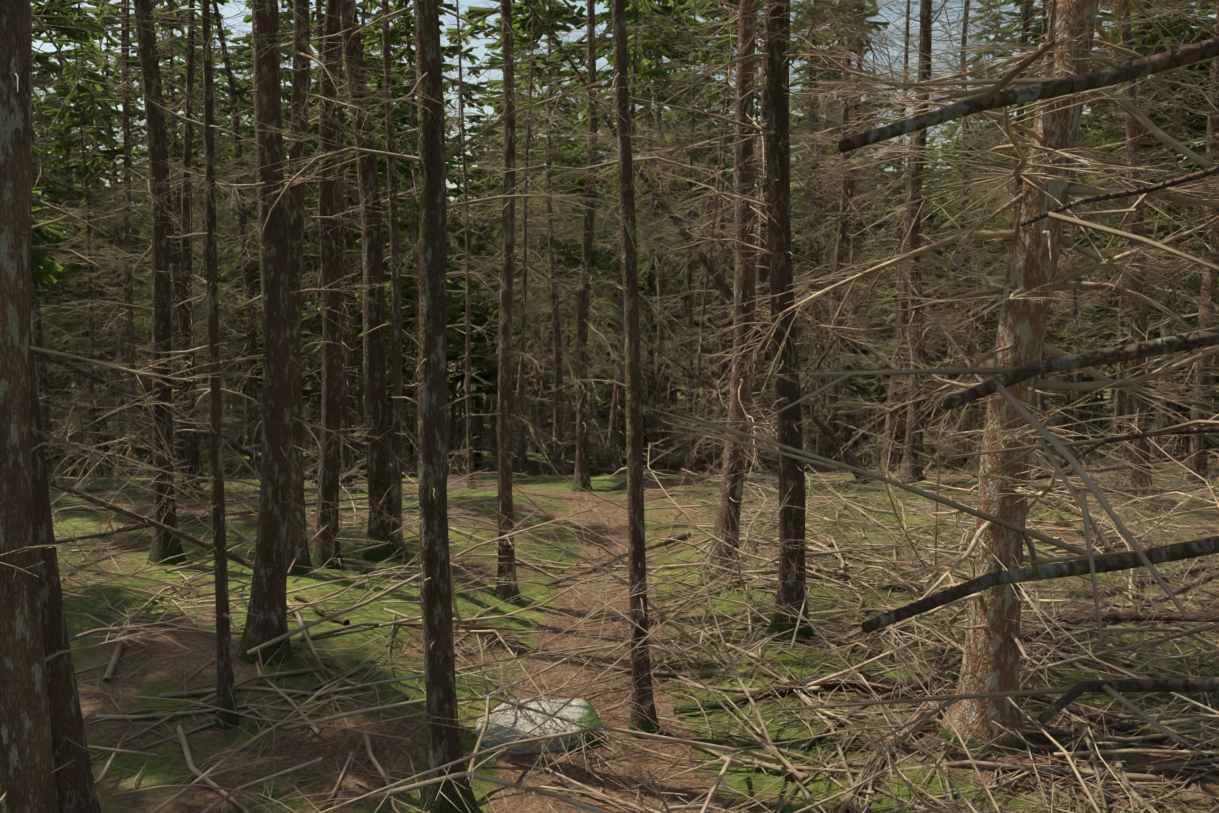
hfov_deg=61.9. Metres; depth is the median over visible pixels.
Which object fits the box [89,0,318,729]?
tree
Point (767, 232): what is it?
tree
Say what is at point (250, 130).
tree
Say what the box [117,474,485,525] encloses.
fallen tree
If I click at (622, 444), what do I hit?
tree
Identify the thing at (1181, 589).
fallen tree
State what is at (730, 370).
tree
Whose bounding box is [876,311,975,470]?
tree
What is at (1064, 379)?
tree
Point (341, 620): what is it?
fallen branch
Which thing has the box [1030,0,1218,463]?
tree
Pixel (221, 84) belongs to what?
tree
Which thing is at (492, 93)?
tree
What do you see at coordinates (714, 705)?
fallen branch log
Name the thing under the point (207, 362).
tree
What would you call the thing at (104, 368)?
tree
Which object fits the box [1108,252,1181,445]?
tree
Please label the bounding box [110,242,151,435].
tree
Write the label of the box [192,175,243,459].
tree
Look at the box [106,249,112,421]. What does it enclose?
tree
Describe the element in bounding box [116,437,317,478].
fallen tree
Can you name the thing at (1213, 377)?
tree
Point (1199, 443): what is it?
tree
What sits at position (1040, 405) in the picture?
tree
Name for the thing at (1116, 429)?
tree
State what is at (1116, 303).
tree
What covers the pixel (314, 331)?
tree
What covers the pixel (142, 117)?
tree
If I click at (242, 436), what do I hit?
tree
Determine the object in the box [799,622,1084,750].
fallen branch
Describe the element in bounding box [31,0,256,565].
tree
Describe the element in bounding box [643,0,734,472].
tree
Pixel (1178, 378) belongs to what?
tree
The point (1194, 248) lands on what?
tree
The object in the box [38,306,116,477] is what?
tree
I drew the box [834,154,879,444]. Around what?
tree
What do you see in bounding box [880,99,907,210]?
tree
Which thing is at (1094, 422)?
tree
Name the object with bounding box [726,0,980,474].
tree
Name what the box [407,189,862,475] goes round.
fallen tree
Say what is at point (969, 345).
tree
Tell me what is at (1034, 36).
tree
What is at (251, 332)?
tree
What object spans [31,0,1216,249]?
sky
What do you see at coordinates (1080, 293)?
tree
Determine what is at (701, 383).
tree
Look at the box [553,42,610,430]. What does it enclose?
tree
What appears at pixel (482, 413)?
tree
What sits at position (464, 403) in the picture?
tree
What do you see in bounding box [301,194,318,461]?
tree
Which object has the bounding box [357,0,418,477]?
tree
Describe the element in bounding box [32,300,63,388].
tree
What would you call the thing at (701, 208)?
tree
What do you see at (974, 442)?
fallen tree
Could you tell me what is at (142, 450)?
tree
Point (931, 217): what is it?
tree
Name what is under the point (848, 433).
tree
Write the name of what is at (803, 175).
tree
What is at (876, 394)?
tree
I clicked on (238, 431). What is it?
tree
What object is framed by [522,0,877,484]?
leaning fallen tree
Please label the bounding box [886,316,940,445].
tree
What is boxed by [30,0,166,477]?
tree
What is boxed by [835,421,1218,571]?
fallen tree
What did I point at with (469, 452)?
tree
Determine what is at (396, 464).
tree
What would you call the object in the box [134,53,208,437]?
tree
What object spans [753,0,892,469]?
tree
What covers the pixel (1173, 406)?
tree
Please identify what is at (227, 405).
tree
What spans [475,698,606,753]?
rock
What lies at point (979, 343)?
tree
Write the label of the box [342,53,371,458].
tree
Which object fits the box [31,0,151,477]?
tree
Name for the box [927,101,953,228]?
tree
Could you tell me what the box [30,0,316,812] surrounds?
tree
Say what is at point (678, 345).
tree
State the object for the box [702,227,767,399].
tree
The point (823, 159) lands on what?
tree
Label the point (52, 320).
tree
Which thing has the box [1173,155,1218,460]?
tree
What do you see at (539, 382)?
tree
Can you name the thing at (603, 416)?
tree
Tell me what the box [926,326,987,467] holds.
tree
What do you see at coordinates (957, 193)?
tree
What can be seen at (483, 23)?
tree
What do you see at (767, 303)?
tree
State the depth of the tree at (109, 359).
27.07 m
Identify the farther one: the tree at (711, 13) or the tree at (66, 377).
the tree at (66, 377)
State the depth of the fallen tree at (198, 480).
7.99 m
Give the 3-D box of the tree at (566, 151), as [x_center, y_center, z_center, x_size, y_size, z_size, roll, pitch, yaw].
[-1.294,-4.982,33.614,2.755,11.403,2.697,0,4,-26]
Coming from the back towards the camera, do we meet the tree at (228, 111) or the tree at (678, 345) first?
the tree at (678, 345)
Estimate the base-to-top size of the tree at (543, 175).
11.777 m
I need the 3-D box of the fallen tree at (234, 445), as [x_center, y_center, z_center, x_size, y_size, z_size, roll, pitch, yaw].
[-4.657,-0.325,8.654,6.452,1.199,1.349,21,10,9]
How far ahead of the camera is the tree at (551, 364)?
24.34 m
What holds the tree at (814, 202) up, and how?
on the ground
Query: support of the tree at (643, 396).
on the ground
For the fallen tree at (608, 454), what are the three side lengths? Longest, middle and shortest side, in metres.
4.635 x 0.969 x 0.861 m
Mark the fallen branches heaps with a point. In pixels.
(811, 688)
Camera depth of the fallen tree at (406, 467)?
13.54 m
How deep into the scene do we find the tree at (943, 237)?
22.11 m
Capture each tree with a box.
[0,0,259,812]
[30,0,151,478]
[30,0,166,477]
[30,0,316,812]
[30,1,83,420]
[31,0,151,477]
[31,0,173,477]
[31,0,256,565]
[31,22,94,415]
[31,77,90,447]
[31,77,107,418]
[31,145,68,314]
[31,184,114,476]
[31,303,364,496]
[32,85,67,224]
[32,287,75,432]
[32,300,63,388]
[38,0,171,477]
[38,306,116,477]
[40,121,134,471]
[41,144,77,438]
[42,289,85,460]
[44,422,255,593]
[45,95,116,441]
[48,460,232,568]
[49,320,111,460]
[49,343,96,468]
[51,450,473,499]
[52,0,261,478]
[58,60,115,406]
[59,0,199,478]
[59,3,205,477]
[63,0,201,477]
[75,303,125,452]
[79,0,252,482]
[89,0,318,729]
[91,0,261,497]
[94,0,414,664]
[100,119,171,463]
[102,207,151,458]
[103,0,321,477]
[103,248,151,449]
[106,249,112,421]
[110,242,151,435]
[111,0,237,453]
[114,239,201,475]
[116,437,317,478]
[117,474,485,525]
[130,23,260,477]
[132,146,147,263]
[134,0,262,475]
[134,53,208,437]
[134,55,224,470]
[140,460,495,511]
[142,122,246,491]
[170,63,260,462]
[170,206,227,436]
[171,0,672,812]
[178,0,406,568]
[192,0,320,447]
[192,100,255,475]
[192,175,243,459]
[194,131,234,425]
[195,343,207,400]
[197,220,261,446]
[202,41,235,422]
[214,51,248,428]
[216,32,262,443]
[216,79,314,396]
[216,140,256,443]
[217,0,417,574]
[218,0,354,465]
[220,290,308,436]
[221,270,261,449]
[222,0,410,478]
[223,365,230,419]
[227,266,318,426]
[233,57,308,233]
[236,0,415,487]
[238,0,414,481]
[239,408,659,474]
[245,285,314,449]
[257,131,363,473]
[284,0,450,479]
[285,136,321,444]
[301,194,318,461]
[302,78,386,435]
[302,85,362,448]
[302,288,318,442]
[307,0,500,477]
[308,0,483,559]
[309,0,474,560]
[310,1,418,472]
[315,278,407,479]
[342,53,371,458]
[344,74,462,477]
[344,182,465,468]
[353,202,363,441]
[355,432,415,477]
[356,1,416,440]
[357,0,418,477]
[380,0,590,603]
[383,0,635,471]
[383,232,483,476]
[384,137,489,471]
[386,339,414,444]
[388,200,410,438]
[391,345,414,470]
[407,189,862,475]
[408,0,514,488]
[408,270,498,474]
[415,19,501,476]
[443,93,462,368]
[446,0,674,474]
[447,105,527,466]
[447,154,488,424]
[449,198,472,417]
[450,10,547,455]
[450,181,494,431]
[452,353,487,436]
[456,152,552,474]
[457,0,589,475]
[458,0,575,477]
[458,378,536,474]
[460,212,552,461]
[464,114,497,424]
[467,0,759,739]
[471,100,552,464]
[471,298,553,474]
[478,89,546,452]
[479,68,590,464]
[480,0,712,491]
[484,396,490,413]
[497,142,550,437]
[511,0,994,645]
[515,68,620,474]
[521,92,576,442]
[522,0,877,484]
[532,0,757,474]
[534,48,577,418]
[544,125,619,468]
[547,290,625,462]
[547,313,575,450]
[548,109,617,452]
[551,0,960,586]
[552,0,664,475]
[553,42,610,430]
[561,0,707,474]
[561,337,626,475]
[562,80,587,418]
[570,186,666,469]
[578,85,618,419]
[587,220,644,464]
[601,0,733,475]
[603,0,805,474]
[603,1,663,446]
[607,33,716,473]
[619,0,839,474]
[637,0,736,474]
[637,94,729,475]
[639,304,653,417]
[640,302,684,455]
[641,305,677,403]
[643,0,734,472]
[645,0,758,476]
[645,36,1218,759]
[653,109,733,459]
[653,325,683,423]
[657,70,727,448]
[660,108,700,451]
[663,222,727,462]
[675,0,808,472]
[682,57,733,435]
[700,54,756,452]
[701,0,839,475]
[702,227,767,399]
[704,0,1218,755]
[705,207,799,455]
[707,0,932,461]
[715,11,804,436]
[716,2,907,472]
[716,306,765,453]
[723,14,789,406]
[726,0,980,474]
[730,194,849,472]
[744,174,944,475]
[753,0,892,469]
[753,102,769,420]
[754,0,1038,474]
[761,290,840,448]
[764,0,1096,483]
[765,9,857,473]
[766,175,808,410]
[790,64,842,443]
[791,0,918,474]
[792,0,884,471]
[795,140,852,442]
[795,175,888,456]
[796,0,922,468]
[804,142,1135,552]
[830,97,892,449]
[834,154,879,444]
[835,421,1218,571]
[837,96,885,448]
[839,95,926,453]
[839,210,908,470]
[841,446,902,475]
[843,397,1095,469]
[847,0,956,470]
[847,285,956,468]
[851,103,956,456]
[852,0,1054,471]
[870,194,964,451]
[871,187,909,426]
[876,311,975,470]
[878,0,1202,470]
[878,149,954,444]
[878,316,1122,467]
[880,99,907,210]
[885,0,1214,467]
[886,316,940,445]
[904,132,935,230]
[912,415,1218,516]
[918,503,1218,696]
[921,98,996,472]
[921,152,950,431]
[921,184,973,451]
[922,277,941,412]
[922,406,970,477]
[923,141,993,460]
[923,143,956,333]
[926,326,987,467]
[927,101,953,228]
[932,0,1017,441]
[934,0,1201,447]
[937,0,1014,464]
[942,416,1218,486]
[945,217,999,448]
[960,159,1012,445]
[971,0,1069,428]
[972,100,1080,469]
[972,138,1069,432]
[972,200,999,439]
[975,0,1162,465]
[977,101,1034,403]
[981,0,1116,473]
[1015,0,1218,509]
[1021,527,1218,638]
[1024,115,1056,444]
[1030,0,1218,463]
[1033,210,1096,456]
[1037,170,1125,463]
[1043,493,1218,599]
[1044,438,1215,464]
[1044,441,1216,534]
[1046,201,1093,467]
[1047,0,1145,468]
[1047,147,1088,457]
[1047,222,1149,465]
[1050,373,1110,449]
[1060,0,1218,492]
[1066,6,1199,465]
[1068,170,1114,454]
[1070,0,1207,464]
[1077,113,1108,423]
[1081,0,1216,459]
[1081,209,1177,443]
[1081,272,1112,438]
[1087,202,1177,463]
[1095,218,1160,448]
[1108,0,1214,463]
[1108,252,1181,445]
[1113,112,1218,449]
[1115,408,1218,459]
[1129,143,1218,462]
[1147,150,1218,443]
[1148,217,1202,460]
[1149,313,1193,425]
[1152,438,1218,494]
[1166,0,1218,207]
[1171,66,1217,461]
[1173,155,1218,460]
[1174,323,1218,457]
[1180,9,1213,131]
[1181,242,1218,459]
[1181,279,1218,456]
[1189,366,1218,420]
[1202,0,1217,15]
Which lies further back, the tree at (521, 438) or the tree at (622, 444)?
the tree at (622, 444)
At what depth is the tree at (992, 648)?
3.38 m
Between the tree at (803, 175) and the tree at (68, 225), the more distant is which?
the tree at (68, 225)
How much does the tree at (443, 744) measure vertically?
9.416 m
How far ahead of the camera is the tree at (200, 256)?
18.44 m
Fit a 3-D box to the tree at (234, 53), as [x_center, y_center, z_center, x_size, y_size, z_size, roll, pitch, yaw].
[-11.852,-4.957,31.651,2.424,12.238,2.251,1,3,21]
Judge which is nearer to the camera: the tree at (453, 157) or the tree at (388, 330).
the tree at (388, 330)
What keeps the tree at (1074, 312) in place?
on the ground
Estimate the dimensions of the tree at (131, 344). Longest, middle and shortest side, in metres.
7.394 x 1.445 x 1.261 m
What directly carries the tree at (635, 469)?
on the ground
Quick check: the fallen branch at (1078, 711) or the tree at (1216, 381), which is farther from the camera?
the tree at (1216, 381)
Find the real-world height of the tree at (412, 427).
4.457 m
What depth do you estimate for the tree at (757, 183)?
27.21 m
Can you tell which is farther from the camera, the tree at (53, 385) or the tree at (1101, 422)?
the tree at (1101, 422)
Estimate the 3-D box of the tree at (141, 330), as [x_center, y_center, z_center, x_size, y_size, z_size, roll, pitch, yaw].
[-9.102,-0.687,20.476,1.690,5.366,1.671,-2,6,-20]
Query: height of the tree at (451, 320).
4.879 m
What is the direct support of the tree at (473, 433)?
on the ground
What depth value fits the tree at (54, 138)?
13.33 m
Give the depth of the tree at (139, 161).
36.62 m
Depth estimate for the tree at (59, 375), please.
30.12 m
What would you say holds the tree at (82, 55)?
on the ground
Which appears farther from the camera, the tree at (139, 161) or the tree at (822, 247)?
the tree at (139, 161)
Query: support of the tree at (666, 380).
on the ground
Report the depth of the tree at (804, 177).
27.51 m
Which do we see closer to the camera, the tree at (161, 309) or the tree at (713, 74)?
the tree at (161, 309)
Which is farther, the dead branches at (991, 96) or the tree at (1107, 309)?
the tree at (1107, 309)
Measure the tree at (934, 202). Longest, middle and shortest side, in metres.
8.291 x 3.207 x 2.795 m
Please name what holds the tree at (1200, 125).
on the ground
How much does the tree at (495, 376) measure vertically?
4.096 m
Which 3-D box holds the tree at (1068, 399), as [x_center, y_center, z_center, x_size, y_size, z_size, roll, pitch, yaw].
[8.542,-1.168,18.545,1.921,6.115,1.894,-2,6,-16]
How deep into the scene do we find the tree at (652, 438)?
15.55 m
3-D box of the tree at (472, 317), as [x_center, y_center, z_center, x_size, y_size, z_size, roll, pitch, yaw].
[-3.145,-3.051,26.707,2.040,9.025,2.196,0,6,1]
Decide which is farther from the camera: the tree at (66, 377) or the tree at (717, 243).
the tree at (717, 243)
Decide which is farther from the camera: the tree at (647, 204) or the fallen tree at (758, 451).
the tree at (647, 204)
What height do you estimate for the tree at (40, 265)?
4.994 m
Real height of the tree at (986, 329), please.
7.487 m
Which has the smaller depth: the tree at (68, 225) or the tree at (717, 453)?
the tree at (717, 453)
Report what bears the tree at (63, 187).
on the ground
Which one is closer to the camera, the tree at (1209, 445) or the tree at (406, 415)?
the tree at (1209, 445)
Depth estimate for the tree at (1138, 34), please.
13.95 m
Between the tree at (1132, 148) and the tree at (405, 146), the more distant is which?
the tree at (405, 146)
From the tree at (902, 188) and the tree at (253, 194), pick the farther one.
the tree at (902, 188)
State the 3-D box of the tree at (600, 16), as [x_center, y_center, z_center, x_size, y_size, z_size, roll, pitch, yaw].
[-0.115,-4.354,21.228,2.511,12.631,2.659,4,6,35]
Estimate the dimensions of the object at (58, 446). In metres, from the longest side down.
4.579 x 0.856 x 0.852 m
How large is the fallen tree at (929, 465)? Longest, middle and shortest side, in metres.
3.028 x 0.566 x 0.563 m
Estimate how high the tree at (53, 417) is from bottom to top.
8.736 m
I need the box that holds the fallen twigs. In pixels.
[48,449,1218,812]
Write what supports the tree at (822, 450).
on the ground
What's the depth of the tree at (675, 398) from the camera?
32.53 m
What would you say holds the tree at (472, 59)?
on the ground
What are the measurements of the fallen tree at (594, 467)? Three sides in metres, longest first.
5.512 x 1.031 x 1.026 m
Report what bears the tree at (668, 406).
on the ground
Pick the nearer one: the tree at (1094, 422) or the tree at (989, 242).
the tree at (989, 242)
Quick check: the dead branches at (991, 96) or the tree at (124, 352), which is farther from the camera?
the tree at (124, 352)
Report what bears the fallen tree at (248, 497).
on the ground
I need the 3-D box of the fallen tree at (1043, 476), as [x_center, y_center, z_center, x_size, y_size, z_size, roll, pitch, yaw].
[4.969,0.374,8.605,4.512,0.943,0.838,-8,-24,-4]
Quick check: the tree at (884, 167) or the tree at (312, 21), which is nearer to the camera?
the tree at (312, 21)
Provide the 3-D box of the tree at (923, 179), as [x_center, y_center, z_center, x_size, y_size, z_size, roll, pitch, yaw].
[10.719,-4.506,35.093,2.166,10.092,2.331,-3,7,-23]
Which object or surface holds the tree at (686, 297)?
on the ground
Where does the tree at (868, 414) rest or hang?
on the ground
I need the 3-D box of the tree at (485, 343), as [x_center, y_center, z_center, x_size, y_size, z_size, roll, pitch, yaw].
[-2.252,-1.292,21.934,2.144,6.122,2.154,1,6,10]
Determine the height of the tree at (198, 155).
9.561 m
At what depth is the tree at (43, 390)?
11.67 m
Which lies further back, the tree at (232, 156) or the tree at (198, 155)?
the tree at (198, 155)
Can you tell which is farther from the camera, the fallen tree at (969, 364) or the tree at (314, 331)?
the tree at (314, 331)
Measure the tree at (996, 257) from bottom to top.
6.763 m
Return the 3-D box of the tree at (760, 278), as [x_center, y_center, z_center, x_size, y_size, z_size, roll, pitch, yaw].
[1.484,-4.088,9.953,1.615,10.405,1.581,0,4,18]
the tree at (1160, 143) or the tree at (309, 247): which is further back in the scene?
the tree at (309, 247)
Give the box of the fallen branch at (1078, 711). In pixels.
[914,665,1214,758]
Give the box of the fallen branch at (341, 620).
[292,595,349,625]
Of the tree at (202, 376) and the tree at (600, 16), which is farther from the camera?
the tree at (202, 376)
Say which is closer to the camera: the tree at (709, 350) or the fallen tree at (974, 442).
the fallen tree at (974, 442)
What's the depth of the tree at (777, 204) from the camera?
4.44 m
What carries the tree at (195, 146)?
on the ground
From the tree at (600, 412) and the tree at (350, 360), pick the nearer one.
the tree at (350, 360)
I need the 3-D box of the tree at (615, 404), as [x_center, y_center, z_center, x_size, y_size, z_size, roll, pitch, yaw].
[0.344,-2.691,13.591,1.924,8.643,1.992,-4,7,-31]
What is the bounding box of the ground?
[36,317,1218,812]
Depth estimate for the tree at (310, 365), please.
13.81 m
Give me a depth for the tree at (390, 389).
23.77 m
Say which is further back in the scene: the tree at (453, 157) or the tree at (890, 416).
the tree at (453, 157)
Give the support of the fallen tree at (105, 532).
on the ground
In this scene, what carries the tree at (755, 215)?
on the ground
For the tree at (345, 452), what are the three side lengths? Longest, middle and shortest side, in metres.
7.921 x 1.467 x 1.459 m
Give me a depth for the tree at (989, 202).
11.46 m
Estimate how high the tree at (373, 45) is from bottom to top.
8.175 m
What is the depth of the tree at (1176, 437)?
24.53 m
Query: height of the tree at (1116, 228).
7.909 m
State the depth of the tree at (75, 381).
24.73 m
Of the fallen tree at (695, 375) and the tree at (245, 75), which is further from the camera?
the tree at (245, 75)
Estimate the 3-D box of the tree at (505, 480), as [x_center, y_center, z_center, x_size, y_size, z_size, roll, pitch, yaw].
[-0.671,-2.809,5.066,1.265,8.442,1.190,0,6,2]
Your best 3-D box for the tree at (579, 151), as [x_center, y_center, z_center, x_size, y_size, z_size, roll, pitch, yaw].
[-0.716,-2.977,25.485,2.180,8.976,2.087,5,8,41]
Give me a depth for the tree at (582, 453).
8.89 m
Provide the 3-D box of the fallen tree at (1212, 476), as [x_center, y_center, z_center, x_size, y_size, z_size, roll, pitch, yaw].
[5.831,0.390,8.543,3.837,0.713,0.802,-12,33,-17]
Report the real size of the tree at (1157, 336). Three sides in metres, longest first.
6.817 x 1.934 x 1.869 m
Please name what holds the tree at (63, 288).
on the ground
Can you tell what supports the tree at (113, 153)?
on the ground
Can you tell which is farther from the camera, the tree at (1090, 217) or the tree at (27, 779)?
the tree at (1090, 217)
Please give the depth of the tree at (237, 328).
21.57 m
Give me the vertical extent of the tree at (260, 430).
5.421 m
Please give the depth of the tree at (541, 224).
26.85 m
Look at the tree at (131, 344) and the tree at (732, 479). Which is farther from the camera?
the tree at (131, 344)
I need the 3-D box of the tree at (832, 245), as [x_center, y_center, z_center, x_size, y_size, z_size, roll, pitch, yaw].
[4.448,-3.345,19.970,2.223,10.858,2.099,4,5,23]
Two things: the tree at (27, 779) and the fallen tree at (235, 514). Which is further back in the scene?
the fallen tree at (235, 514)
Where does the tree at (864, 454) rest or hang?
on the ground
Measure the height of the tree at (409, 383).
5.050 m
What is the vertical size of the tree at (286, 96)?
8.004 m
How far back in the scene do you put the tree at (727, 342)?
21.42 m
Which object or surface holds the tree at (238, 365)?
on the ground
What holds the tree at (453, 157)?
on the ground
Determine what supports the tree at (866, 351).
on the ground
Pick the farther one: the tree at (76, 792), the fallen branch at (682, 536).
the fallen branch at (682, 536)
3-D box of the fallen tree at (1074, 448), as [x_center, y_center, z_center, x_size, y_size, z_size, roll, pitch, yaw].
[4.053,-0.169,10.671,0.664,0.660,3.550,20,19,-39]
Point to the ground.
(166, 763)
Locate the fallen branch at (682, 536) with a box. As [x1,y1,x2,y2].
[545,532,690,586]
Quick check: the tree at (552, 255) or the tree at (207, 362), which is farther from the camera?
the tree at (207, 362)
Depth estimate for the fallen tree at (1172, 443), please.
12.72 m
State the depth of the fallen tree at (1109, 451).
14.90 m
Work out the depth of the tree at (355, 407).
25.84 m
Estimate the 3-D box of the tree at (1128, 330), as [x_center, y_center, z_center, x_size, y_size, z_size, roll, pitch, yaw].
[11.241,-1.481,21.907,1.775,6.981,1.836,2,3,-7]
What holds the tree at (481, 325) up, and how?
on the ground
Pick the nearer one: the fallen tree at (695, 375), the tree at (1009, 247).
the fallen tree at (695, 375)
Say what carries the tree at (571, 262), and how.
on the ground
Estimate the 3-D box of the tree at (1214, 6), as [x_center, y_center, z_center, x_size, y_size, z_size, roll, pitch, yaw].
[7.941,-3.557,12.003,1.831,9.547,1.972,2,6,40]
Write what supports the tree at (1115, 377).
on the ground
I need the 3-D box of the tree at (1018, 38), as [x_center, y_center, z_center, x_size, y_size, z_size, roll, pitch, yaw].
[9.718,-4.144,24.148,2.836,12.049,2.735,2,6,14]
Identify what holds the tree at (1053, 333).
on the ground
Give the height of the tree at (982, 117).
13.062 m
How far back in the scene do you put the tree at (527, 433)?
29.32 m
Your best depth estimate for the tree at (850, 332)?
17.75 m
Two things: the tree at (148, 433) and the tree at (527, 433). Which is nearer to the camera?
the tree at (148, 433)
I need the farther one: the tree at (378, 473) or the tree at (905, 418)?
the tree at (905, 418)
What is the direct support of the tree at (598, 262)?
on the ground
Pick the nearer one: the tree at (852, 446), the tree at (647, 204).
the tree at (647, 204)
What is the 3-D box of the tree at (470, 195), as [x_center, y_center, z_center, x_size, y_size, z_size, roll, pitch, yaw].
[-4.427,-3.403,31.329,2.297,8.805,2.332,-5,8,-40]
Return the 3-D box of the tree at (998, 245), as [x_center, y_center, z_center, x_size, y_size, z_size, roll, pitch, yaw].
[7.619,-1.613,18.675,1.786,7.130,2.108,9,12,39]
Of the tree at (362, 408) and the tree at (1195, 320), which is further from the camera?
the tree at (362, 408)
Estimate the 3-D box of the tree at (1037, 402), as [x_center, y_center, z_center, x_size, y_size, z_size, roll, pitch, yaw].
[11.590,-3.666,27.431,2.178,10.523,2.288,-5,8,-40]
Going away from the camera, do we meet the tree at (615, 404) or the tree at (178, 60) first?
the tree at (615, 404)
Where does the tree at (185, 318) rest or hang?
on the ground
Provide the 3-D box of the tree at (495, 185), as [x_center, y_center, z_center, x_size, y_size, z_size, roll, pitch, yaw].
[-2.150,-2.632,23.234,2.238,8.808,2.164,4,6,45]
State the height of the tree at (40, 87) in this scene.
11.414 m
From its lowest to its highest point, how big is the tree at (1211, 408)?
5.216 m
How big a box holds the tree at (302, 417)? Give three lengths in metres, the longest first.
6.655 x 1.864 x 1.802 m
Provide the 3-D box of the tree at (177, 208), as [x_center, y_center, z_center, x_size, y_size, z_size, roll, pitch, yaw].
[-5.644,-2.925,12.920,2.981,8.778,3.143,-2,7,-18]
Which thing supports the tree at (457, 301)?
on the ground
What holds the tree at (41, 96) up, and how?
on the ground
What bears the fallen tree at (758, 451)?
on the ground
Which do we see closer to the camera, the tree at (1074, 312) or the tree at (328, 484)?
the tree at (328, 484)
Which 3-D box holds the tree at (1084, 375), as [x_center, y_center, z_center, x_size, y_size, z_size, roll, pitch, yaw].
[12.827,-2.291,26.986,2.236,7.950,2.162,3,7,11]
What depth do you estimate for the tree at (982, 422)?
29.02 m
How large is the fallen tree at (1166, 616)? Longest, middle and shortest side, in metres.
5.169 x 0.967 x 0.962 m
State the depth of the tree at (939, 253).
19.54 m
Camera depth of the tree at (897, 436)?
14.27 m
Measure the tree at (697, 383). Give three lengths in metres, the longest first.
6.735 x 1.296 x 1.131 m
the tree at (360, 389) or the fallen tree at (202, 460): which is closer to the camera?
the fallen tree at (202, 460)
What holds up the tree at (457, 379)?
on the ground
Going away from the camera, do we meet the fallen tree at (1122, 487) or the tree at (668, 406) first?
the fallen tree at (1122, 487)
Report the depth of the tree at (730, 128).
25.80 m
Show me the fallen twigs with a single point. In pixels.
(1118, 769)
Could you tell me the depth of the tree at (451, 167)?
17.45 m
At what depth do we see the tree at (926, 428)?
30.14 m
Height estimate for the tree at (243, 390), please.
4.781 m
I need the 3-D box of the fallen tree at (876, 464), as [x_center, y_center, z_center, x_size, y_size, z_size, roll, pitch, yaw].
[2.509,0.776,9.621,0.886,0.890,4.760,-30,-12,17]
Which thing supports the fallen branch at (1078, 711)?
on the ground
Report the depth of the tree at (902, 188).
29.75 m
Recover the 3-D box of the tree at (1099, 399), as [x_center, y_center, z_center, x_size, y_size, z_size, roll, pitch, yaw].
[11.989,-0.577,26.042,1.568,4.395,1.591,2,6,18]
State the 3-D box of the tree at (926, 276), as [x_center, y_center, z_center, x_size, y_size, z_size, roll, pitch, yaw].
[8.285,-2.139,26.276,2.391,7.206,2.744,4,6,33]
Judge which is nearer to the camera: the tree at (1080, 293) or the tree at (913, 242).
the tree at (913, 242)
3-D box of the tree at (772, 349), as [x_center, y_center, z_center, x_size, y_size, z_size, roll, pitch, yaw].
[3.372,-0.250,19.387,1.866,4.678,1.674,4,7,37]
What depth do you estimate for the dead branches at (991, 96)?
0.51 m
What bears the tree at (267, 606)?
on the ground
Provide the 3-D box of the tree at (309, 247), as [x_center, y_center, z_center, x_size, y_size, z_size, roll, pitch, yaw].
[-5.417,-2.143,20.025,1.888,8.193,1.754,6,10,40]
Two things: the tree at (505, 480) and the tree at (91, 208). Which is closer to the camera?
the tree at (505, 480)
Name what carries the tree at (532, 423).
on the ground
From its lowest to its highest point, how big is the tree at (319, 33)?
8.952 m
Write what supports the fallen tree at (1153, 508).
on the ground
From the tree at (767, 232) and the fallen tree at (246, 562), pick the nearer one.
the fallen tree at (246, 562)
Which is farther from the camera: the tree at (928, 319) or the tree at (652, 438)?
the tree at (928, 319)
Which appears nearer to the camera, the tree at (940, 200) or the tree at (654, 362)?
the tree at (654, 362)
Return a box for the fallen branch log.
[673,668,940,716]
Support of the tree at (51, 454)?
on the ground
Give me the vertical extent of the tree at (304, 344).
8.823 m
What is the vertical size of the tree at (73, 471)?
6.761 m
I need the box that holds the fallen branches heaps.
[45,320,1218,812]
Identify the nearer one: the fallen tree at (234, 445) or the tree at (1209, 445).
the fallen tree at (234, 445)
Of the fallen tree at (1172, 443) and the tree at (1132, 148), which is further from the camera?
the fallen tree at (1172, 443)
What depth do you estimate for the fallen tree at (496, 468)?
13.24 m
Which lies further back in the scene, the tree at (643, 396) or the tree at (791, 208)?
the tree at (643, 396)
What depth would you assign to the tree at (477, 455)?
22.42 m
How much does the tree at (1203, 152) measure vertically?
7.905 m
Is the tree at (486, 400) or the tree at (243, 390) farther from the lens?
the tree at (486, 400)
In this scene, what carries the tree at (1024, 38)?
on the ground
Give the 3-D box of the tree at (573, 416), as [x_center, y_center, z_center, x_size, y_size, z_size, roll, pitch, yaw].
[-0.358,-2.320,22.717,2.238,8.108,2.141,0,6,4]
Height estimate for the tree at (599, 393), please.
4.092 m
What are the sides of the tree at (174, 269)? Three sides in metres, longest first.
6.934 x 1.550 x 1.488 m
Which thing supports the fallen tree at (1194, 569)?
on the ground
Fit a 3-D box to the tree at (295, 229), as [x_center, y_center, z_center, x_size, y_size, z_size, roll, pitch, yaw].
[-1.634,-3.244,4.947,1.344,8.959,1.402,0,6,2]
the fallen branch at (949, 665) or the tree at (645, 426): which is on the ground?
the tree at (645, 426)
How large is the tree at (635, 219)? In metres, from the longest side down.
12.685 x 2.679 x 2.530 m
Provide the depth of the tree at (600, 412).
19.21 m

